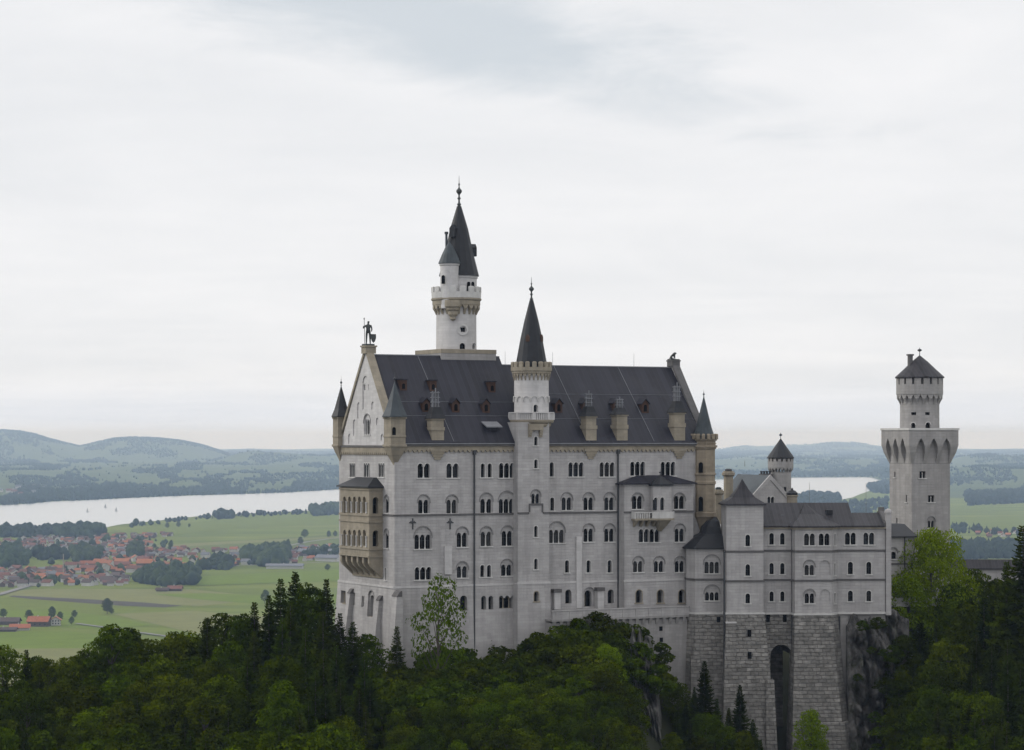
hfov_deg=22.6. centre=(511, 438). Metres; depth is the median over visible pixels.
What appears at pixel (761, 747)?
spruce tree
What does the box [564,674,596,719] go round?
broadleaf tree
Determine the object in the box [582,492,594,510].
window
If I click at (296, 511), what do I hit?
village wood
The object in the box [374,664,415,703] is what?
shrub
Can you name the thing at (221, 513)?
village wood
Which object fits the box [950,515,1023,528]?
field
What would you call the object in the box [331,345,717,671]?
palace
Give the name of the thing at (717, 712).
spruce tree
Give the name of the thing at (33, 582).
house
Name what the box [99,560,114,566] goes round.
house
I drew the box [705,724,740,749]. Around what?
broadleaf tree
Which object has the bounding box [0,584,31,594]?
road
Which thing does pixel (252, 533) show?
ground
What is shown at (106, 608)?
field tree
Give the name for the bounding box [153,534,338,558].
field
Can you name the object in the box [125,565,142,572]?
house
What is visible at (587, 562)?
window
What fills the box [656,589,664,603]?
window
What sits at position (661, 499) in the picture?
window
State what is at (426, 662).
shrub
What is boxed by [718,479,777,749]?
wing tower
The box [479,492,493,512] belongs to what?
window
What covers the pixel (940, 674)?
broadleaf tree
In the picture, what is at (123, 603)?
field
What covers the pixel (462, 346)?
window
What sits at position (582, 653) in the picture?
shrub
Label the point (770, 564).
window
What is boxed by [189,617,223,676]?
spruce tree
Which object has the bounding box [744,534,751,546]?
window
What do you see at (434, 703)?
broadleaf tree
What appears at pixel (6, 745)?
broadleaf tree
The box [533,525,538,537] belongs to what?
window
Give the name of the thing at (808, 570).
window
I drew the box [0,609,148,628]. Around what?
field
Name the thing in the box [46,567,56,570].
house
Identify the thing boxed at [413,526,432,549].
window
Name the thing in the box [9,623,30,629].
farmhouse
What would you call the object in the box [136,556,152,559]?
house
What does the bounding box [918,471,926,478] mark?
window
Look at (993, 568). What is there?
court wall
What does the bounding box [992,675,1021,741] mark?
spruce tree
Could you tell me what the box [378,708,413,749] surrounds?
broadleaf tree
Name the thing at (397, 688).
shrub
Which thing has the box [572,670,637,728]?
broadleaf tree
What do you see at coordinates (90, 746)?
broadleaf tree
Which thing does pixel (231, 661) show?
broadleaf tree
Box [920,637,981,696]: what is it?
broadleaf tree
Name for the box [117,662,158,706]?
broadleaf tree
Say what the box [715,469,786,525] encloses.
gabled house
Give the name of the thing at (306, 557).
village houses
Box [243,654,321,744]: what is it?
broadleaf tree
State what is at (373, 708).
spruce tree
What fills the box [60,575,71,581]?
house
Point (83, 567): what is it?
house
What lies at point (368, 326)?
knight statue
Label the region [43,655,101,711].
broadleaf tree
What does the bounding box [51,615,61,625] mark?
farmhouse
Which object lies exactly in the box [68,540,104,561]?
village wood
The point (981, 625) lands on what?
spruce tree
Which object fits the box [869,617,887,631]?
shrub
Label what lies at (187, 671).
broadleaf tree
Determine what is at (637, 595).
window
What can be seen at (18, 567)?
house
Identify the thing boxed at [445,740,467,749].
broadleaf tree
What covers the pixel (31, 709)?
broadleaf tree
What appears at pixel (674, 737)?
broadleaf tree
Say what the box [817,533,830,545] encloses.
window
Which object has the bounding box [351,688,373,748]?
spruce tree
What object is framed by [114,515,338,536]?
field
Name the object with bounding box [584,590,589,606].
window
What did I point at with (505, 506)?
window
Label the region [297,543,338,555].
village wood
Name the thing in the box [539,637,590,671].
shrub
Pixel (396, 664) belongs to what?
spruce tree
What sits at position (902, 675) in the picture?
broadleaf tree
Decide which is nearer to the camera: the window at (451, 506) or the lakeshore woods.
the window at (451, 506)
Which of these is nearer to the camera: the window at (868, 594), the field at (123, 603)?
the window at (868, 594)
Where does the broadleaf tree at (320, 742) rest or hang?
on the terrain at (666, 726)
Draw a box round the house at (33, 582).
[29,579,40,585]
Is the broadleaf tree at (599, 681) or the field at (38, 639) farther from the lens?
the field at (38, 639)
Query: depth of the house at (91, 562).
5351.19 m
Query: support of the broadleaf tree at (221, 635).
on the terrain at (666, 726)
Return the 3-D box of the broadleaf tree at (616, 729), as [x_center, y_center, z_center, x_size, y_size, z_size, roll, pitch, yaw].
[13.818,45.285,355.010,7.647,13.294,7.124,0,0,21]
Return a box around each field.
[0,589,241,605]
[0,597,192,628]
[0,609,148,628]
[0,631,115,648]
[0,648,103,685]
[9,596,180,606]
[28,559,64,567]
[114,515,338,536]
[115,611,279,638]
[146,536,338,547]
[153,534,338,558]
[157,593,335,603]
[184,569,338,585]
[950,504,991,511]
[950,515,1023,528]
[956,536,1021,540]
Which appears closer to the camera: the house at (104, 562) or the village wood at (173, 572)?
the village wood at (173, 572)
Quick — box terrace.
[545,605,689,708]
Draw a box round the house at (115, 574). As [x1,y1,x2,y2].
[110,572,121,577]
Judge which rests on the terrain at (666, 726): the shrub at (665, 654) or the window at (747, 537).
the shrub at (665, 654)
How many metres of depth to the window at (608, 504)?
408.07 m
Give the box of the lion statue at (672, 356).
[667,352,679,359]
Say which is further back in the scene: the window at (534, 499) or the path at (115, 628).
the path at (115, 628)
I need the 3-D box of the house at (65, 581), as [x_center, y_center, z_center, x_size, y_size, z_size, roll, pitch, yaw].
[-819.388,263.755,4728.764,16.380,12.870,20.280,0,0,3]
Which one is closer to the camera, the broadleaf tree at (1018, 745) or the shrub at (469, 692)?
the broadleaf tree at (1018, 745)
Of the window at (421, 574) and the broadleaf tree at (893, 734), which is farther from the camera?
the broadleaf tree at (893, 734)
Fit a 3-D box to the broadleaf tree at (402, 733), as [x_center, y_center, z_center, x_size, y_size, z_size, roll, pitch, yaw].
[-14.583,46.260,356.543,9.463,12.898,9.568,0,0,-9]
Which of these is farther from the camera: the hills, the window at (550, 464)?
the hills
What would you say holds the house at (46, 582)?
on the ground at (252, 533)
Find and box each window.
[348,462,354,477]
[363,413,370,435]
[363,462,369,476]
[377,462,384,477]
[383,494,388,513]
[383,528,388,548]
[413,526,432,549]
[413,566,432,580]
[416,463,431,478]
[417,494,430,513]
[445,463,459,478]
[445,494,458,513]
[456,526,468,547]
[456,561,468,578]
[459,342,465,348]
[460,596,465,610]
[479,463,486,477]
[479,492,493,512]
[479,564,485,577]
[480,526,492,546]
[486,564,492,577]
[487,463,493,477]
[498,462,513,478]
[498,490,512,512]
[499,596,509,607]
[500,558,513,576]
[501,525,513,546]
[530,489,541,502]
[533,404,538,413]
[533,436,538,445]
[533,459,538,468]
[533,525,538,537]
[533,558,538,570]
[533,591,539,602]
[549,462,554,477]
[549,497,555,511]
[549,521,565,543]
[561,492,573,510]
[564,560,570,573]
[565,590,568,603]
[567,461,584,477]
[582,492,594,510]
[582,523,594,542]
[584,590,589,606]
[585,560,591,573]
[598,461,615,477]
[603,492,615,510]
[603,523,615,542]
[606,560,612,573]
[608,590,610,602]
[629,461,645,476]
[631,492,643,509]
[632,556,644,572]
[635,589,643,603]
[637,528,648,542]
[649,528,660,542]
[653,497,658,509]
[653,556,665,572]
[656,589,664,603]
[660,461,676,476]
[660,497,664,509]
[673,492,685,509]
[674,523,685,542]
[674,556,685,572]
[677,589,685,603]
[703,554,720,573]
[703,584,720,601]
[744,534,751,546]
[744,564,751,576]
[744,593,751,603]
[766,614,769,621]
[767,496,774,502]
[768,532,775,545]
[768,562,774,574]
[768,591,774,601]
[779,532,785,545]
[779,562,785,574]
[779,591,785,601]
[783,614,786,621]
[803,533,815,545]
[803,559,815,575]
[803,588,815,603]
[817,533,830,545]
[844,532,856,545]
[846,561,854,574]
[846,590,854,601]
[862,532,875,545]
[865,561,872,574]
[865,590,872,601]
[891,547,897,559]
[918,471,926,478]
[927,495,935,502]
[927,516,935,528]
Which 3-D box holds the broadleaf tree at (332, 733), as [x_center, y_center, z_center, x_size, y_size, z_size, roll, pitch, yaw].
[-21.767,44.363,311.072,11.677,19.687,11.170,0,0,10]
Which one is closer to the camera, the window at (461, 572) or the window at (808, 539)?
the window at (461, 572)
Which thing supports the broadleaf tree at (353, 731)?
on the terrain at (666, 726)
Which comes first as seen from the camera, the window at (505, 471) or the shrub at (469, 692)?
the shrub at (469, 692)
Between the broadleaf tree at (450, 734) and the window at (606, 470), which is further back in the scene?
the window at (606, 470)
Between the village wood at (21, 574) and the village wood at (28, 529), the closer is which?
the village wood at (21, 574)
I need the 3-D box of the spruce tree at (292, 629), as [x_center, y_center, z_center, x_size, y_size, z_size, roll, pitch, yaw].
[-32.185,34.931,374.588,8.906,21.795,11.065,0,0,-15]
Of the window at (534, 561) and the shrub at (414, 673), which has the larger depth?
the window at (534, 561)
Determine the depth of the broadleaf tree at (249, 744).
320.34 m
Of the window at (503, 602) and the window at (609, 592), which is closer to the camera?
the window at (503, 602)
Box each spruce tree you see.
[18,650,32,728]
[19,730,29,749]
[33,714,47,741]
[177,714,192,746]
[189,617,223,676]
[238,694,262,735]
[246,602,262,653]
[256,578,301,681]
[257,595,277,675]
[271,730,285,749]
[279,571,315,661]
[281,603,302,667]
[302,701,318,736]
[306,611,353,708]
[308,579,343,688]
[314,688,337,731]
[334,613,351,680]
[338,622,367,716]
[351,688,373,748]
[361,681,386,749]
[385,626,409,688]
[492,717,500,732]
[517,666,525,684]
[679,702,692,745]
[683,661,717,741]
[688,687,697,721]
[714,698,723,724]
[724,708,734,748]
[729,685,752,747]
[748,719,762,749]
[758,740,762,749]
[910,616,929,683]
[944,732,953,749]
[953,704,986,744]
[961,664,978,710]
[966,598,994,672]
[977,646,1001,724]
[983,561,1016,661]
[984,525,1023,693]
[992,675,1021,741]
[1009,576,1023,712]
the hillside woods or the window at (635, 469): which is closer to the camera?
the window at (635, 469)
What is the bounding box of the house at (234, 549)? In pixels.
[229,547,238,551]
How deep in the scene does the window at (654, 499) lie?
407.77 m
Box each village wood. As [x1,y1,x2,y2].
[0,521,52,537]
[0,539,32,567]
[17,534,167,554]
[17,571,79,586]
[31,543,69,559]
[47,553,223,574]
[51,519,107,537]
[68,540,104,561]
[125,538,144,556]
[129,513,212,527]
[130,559,201,586]
[196,550,234,569]
[212,507,234,518]
[236,508,306,516]
[239,540,292,566]
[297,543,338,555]
[308,501,338,515]
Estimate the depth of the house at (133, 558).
5603.05 m
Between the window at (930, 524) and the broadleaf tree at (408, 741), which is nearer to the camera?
the broadleaf tree at (408, 741)
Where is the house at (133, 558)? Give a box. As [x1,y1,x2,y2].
[131,555,136,561]
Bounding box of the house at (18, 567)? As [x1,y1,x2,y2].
[12,565,22,570]
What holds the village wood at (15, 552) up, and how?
on the ground at (252, 533)
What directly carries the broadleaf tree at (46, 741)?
on the terrain at (666, 726)
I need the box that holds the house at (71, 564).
[65,562,80,567]
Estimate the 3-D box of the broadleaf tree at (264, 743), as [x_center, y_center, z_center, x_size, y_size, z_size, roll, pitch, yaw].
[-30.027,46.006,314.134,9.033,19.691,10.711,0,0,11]
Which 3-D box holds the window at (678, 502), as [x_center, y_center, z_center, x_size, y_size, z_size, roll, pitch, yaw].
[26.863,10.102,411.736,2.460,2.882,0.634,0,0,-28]
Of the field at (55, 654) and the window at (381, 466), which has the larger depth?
the field at (55, 654)
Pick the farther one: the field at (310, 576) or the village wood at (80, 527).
the village wood at (80, 527)
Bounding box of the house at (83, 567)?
[79,564,97,571]
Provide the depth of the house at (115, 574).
4915.10 m
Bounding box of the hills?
[0,431,1023,497]
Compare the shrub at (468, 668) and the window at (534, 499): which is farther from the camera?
the window at (534, 499)
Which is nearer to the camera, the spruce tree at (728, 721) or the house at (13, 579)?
the spruce tree at (728, 721)
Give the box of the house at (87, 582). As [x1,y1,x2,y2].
[81,579,93,585]
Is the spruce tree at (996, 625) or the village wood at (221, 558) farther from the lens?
the village wood at (221, 558)
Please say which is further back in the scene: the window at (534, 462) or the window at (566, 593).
the window at (566, 593)
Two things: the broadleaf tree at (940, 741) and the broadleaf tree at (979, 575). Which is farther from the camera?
the broadleaf tree at (979, 575)
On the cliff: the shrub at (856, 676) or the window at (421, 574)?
the shrub at (856, 676)
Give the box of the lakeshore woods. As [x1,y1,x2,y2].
[0,467,887,504]
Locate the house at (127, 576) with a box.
[119,574,130,580]
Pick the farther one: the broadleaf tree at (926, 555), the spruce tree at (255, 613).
the broadleaf tree at (926, 555)
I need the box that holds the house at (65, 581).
[63,577,72,584]
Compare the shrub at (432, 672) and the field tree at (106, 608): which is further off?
the field tree at (106, 608)
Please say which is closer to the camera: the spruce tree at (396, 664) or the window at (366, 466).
the spruce tree at (396, 664)
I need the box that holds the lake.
[0,477,878,526]
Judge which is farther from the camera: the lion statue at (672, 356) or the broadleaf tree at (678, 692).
the lion statue at (672, 356)
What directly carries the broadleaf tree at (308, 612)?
on the terrain at (666, 726)
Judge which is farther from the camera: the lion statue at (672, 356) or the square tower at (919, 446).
the square tower at (919, 446)
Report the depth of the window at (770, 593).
408.87 m
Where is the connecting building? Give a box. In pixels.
[891,523,943,655]
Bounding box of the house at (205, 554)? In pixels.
[200,552,210,557]
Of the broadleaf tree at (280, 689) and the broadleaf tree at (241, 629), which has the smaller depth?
the broadleaf tree at (280, 689)
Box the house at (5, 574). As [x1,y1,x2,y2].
[0,572,9,578]
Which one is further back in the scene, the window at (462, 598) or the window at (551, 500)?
the window at (551, 500)
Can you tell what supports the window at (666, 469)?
in the palace
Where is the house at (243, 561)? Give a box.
[240,559,250,564]
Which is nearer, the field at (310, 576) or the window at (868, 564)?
the window at (868, 564)
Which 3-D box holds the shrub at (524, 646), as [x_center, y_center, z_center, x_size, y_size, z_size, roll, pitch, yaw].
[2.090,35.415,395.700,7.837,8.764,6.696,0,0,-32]
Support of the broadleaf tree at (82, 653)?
on the terrain at (666, 726)
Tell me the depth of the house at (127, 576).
4831.64 m
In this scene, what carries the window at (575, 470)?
in the palace
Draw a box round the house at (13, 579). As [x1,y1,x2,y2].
[9,577,19,582]
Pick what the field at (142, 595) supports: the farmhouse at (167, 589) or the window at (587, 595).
the farmhouse at (167, 589)
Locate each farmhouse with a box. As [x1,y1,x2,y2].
[0,616,21,624]
[0,626,17,631]
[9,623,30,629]
[26,615,50,626]
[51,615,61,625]
[155,587,169,591]
[167,585,183,590]
[265,563,304,568]
[297,548,331,552]
[314,554,338,560]
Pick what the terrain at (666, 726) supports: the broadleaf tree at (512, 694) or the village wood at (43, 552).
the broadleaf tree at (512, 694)
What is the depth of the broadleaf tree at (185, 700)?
351.93 m
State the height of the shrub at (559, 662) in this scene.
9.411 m
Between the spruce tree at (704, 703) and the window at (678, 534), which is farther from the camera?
the window at (678, 534)
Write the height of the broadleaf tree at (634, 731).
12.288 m
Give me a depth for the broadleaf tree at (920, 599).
418.19 m
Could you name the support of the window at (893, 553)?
in the connecting building
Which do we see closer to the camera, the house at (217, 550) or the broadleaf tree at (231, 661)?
the broadleaf tree at (231, 661)
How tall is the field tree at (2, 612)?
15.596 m
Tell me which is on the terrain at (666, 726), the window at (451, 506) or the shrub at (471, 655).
the shrub at (471, 655)
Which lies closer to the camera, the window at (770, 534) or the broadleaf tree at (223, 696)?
the broadleaf tree at (223, 696)
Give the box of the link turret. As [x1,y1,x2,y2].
[682,517,723,720]
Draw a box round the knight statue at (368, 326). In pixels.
[362,318,375,344]
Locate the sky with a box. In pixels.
[0,0,1023,448]
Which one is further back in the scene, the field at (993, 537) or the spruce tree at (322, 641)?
the field at (993, 537)
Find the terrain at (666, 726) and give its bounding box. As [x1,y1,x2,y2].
[634,628,927,749]
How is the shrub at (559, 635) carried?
on the terrain at (666, 726)
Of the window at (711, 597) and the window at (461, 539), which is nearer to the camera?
the window at (461, 539)
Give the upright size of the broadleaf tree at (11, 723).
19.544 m
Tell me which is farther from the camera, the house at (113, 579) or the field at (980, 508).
the field at (980, 508)
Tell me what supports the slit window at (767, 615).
in the residential wing
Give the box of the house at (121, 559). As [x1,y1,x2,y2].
[114,558,130,561]
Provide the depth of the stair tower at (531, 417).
399.60 m
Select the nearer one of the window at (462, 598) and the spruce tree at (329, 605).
the spruce tree at (329, 605)
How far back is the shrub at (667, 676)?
404.39 m
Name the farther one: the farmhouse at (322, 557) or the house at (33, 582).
the farmhouse at (322, 557)
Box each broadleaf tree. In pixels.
[0,644,31,728]
[0,687,67,749]
[0,719,22,749]
[0,727,20,749]
[16,658,71,727]
[20,655,48,729]
[24,730,59,749]
[35,705,74,746]
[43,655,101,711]
[61,685,106,727]
[62,650,110,689]
[62,706,117,743]
[75,738,105,749]
[76,623,141,685]
[90,674,137,719]
[95,703,150,749]
[104,627,146,672]
[105,638,182,678]
[111,679,175,715]
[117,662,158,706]
[137,654,180,701]
[137,698,180,739]
[140,673,209,730]
[154,631,191,672]
[164,693,213,743]
[173,656,211,705]
[174,630,199,669]
[174,695,235,749]
[176,659,239,728]
[186,613,244,662]
[190,673,253,743]
[206,641,256,692]
[216,728,287,749]
[220,613,260,684]
[225,745,240,749]
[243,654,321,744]
[253,680,300,742]
[254,695,317,748]
[255,733,282,749]
[268,733,332,749]
[291,582,339,664]
[300,723,364,749]
[316,715,369,749]
[339,634,392,691]
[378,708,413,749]
[382,743,407,749]
[385,725,424,749]
[398,706,425,742]
[400,734,423,749]
[405,573,468,673]
[421,698,446,742]
[424,706,467,747]
[438,723,467,749]
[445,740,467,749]
[493,681,529,709]
[501,727,543,749]
[504,696,536,728]
[531,688,569,727]
[548,663,579,694]
[563,741,594,749]
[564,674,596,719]
[572,664,612,693]
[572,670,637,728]
[585,643,628,684]
[591,706,619,746]
[595,662,632,710]
[595,717,634,749]
[612,682,651,744]
[614,743,640,749]
[616,725,649,749]
[659,681,692,723]
[661,732,684,749]
[683,712,730,749]
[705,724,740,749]
[728,730,757,749]
[791,708,829,749]
[880,704,908,749]
[883,669,916,733]
[885,634,922,692]
[891,527,982,656]
[891,573,939,647]
[893,661,971,749]
[900,684,962,749]
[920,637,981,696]
[920,734,950,749]
[927,690,972,745]
[928,582,976,643]
[931,600,958,639]
[941,602,982,687]
[945,625,988,683]
[946,691,1002,749]
[947,569,993,619]
[954,736,980,749]
[977,577,1012,621]
[1004,738,1023,749]
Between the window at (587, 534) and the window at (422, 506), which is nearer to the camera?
the window at (422, 506)
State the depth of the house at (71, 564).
5294.02 m
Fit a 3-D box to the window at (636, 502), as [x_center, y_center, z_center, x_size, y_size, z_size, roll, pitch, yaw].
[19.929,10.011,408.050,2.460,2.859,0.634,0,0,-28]
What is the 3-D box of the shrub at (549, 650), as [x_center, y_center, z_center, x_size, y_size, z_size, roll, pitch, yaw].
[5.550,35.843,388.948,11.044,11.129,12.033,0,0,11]
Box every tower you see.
[415,183,495,360]
[507,277,554,649]
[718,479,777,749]
[767,433,793,492]
[880,348,959,614]
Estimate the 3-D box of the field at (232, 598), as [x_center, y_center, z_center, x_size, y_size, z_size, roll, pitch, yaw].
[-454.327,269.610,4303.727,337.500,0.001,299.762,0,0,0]
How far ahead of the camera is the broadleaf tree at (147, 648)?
384.42 m
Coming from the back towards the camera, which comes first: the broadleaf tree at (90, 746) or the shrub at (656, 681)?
the shrub at (656, 681)
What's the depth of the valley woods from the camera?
10055.98 m
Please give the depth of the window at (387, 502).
392.82 m
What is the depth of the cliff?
407.64 m
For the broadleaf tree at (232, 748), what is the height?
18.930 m
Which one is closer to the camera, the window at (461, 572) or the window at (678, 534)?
the window at (461, 572)
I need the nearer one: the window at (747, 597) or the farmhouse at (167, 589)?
the window at (747, 597)
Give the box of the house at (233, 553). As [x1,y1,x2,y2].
[229,552,238,557]
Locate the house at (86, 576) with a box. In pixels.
[78,575,89,578]
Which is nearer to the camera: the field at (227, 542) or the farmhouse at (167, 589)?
the farmhouse at (167, 589)
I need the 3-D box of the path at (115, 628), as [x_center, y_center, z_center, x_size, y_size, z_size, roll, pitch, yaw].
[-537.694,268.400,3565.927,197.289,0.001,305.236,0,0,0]
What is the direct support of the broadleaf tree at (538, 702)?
on the terrain at (666, 726)
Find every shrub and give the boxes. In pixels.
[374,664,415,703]
[374,680,412,707]
[381,694,431,739]
[382,685,459,728]
[391,667,434,699]
[412,676,469,723]
[413,657,446,672]
[414,668,454,698]
[415,647,459,669]
[433,665,478,705]
[440,680,480,708]
[445,660,492,701]
[446,647,491,684]
[470,657,518,694]
[480,645,519,670]
[482,674,519,693]
[493,657,531,693]
[508,640,536,663]
[516,637,576,683]
[517,631,550,662]
[533,624,578,647]
[535,655,578,684]
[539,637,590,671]
[557,644,618,683]
[561,618,597,646]
[574,628,616,665]
[580,611,631,638]
[598,630,639,685]
[612,621,648,655]
[620,642,678,697]
[636,628,675,678]
[657,662,679,699]
[852,674,862,681]
[856,620,870,632]
[866,646,876,653]
[867,709,912,747]
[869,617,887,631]
[877,645,905,666]
[881,680,913,705]
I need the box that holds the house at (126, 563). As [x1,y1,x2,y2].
[114,561,129,566]
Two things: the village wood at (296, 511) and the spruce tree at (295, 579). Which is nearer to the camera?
the spruce tree at (295, 579)
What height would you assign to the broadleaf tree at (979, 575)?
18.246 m
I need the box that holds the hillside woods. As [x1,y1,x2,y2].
[0,429,1023,500]
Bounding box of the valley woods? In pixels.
[797,479,1023,558]
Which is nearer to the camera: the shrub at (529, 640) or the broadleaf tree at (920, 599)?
the shrub at (529, 640)
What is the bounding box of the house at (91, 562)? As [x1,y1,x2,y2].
[80,560,95,564]
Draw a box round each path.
[75,623,173,637]
[291,538,333,544]
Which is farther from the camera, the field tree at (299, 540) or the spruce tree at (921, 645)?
the field tree at (299, 540)
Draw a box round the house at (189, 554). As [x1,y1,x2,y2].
[187,552,196,557]
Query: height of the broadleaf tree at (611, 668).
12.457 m
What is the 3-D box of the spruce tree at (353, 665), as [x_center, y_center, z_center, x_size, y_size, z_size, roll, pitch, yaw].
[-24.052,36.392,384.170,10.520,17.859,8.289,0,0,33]
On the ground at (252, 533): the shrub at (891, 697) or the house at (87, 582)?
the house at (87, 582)
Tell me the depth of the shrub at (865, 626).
404.59 m
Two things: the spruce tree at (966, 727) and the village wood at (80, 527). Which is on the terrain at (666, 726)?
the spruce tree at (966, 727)
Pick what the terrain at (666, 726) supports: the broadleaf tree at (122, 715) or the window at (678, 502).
the broadleaf tree at (122, 715)
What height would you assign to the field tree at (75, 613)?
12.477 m
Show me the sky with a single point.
(206, 206)
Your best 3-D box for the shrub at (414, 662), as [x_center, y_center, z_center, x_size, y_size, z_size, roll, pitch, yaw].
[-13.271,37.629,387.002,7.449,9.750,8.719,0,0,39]
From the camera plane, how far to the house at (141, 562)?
5361.64 m
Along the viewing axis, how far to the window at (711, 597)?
409.47 m
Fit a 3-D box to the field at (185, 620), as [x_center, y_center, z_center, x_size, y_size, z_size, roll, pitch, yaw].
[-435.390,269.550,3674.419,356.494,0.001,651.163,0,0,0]
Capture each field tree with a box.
[0,608,6,615]
[24,610,33,616]
[48,606,55,617]
[57,611,63,618]
[68,616,74,623]
[71,610,77,617]
[101,598,112,613]
[260,590,269,601]
[297,537,303,543]
[301,529,308,536]
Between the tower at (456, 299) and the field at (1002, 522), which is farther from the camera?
the field at (1002, 522)
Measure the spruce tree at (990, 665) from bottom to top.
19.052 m
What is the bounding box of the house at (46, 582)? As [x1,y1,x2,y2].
[41,579,53,585]
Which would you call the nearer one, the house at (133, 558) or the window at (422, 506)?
the window at (422, 506)
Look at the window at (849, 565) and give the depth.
409.47 m
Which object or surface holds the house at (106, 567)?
on the ground at (252, 533)
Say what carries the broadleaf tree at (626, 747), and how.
on the terrain at (666, 726)
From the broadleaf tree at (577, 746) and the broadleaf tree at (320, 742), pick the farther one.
the broadleaf tree at (577, 746)
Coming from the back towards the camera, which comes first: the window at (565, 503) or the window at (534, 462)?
the window at (565, 503)
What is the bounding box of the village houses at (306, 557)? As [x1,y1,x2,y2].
[0,531,331,586]
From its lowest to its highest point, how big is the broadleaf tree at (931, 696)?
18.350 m
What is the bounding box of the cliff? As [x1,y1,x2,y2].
[846,608,909,749]
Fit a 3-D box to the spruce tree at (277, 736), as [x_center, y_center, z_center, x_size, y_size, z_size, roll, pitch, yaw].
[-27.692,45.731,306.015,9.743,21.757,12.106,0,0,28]
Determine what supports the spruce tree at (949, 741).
on the terrain at (666, 726)
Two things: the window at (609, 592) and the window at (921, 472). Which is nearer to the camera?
the window at (609, 592)
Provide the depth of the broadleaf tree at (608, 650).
387.62 m
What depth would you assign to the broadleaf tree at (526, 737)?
353.06 m
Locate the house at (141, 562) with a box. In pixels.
[136,560,151,565]
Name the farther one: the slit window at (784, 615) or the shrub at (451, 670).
the slit window at (784, 615)
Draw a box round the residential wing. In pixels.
[763,482,891,749]
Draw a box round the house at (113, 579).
[106,578,117,584]
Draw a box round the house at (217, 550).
[215,548,224,552]
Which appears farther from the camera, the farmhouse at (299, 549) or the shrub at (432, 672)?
the farmhouse at (299, 549)
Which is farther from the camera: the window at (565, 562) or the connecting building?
the connecting building
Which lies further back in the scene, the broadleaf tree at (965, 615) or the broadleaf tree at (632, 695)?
the broadleaf tree at (965, 615)
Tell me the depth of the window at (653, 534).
409.67 m
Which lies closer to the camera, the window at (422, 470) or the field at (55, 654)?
the window at (422, 470)
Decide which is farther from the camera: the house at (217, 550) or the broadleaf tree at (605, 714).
the house at (217, 550)
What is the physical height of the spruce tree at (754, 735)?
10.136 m
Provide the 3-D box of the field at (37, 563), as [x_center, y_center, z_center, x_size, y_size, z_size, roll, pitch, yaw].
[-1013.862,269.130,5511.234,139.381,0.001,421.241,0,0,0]
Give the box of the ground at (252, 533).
[0,484,1023,688]
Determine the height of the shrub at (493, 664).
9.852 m
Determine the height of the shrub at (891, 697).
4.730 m
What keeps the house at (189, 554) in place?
on the ground at (252, 533)
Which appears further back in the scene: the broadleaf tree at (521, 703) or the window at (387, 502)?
the window at (387, 502)
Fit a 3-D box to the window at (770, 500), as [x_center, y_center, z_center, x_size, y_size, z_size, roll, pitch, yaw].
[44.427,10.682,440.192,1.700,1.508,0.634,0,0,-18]
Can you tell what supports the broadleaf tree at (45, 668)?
on the terrain at (666, 726)
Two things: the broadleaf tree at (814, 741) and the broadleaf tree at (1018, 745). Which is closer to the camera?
the broadleaf tree at (1018, 745)
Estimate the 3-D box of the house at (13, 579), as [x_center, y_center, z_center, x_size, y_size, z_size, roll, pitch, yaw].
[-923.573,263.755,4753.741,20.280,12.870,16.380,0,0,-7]
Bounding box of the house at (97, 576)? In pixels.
[95,574,105,580]
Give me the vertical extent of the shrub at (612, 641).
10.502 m
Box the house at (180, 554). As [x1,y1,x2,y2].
[177,552,183,556]
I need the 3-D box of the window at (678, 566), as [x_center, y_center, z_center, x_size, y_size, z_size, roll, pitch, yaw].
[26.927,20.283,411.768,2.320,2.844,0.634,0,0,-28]
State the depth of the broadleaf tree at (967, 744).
349.20 m
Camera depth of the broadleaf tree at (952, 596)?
419.05 m
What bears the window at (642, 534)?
in the palace
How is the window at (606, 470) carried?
in the palace
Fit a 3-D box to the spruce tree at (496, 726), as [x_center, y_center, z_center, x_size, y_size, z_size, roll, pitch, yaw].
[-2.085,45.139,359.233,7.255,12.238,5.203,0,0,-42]
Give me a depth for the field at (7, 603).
4055.58 m
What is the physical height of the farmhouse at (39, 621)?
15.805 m
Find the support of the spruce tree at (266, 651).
on the terrain at (666, 726)
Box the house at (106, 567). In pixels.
[103,563,112,570]
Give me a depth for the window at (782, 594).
408.87 m
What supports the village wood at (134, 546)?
on the ground at (252, 533)
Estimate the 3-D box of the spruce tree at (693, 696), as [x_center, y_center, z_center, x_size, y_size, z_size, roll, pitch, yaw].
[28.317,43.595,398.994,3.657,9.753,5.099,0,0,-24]
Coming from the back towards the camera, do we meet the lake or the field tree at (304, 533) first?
the lake
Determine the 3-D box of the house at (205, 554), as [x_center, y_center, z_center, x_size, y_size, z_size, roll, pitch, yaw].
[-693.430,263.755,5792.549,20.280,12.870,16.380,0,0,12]
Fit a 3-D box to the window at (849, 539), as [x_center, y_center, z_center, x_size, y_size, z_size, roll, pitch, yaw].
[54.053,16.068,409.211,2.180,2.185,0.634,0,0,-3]
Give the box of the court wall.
[950,559,1018,596]
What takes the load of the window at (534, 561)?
in the stair tower at (531, 417)
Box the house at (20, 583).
[17,580,27,586]
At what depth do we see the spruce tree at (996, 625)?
395.89 m
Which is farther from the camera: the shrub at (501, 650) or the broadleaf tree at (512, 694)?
the shrub at (501, 650)
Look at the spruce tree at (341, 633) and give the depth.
388.78 m
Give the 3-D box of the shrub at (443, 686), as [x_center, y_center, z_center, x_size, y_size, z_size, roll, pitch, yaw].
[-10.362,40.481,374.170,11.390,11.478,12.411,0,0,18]

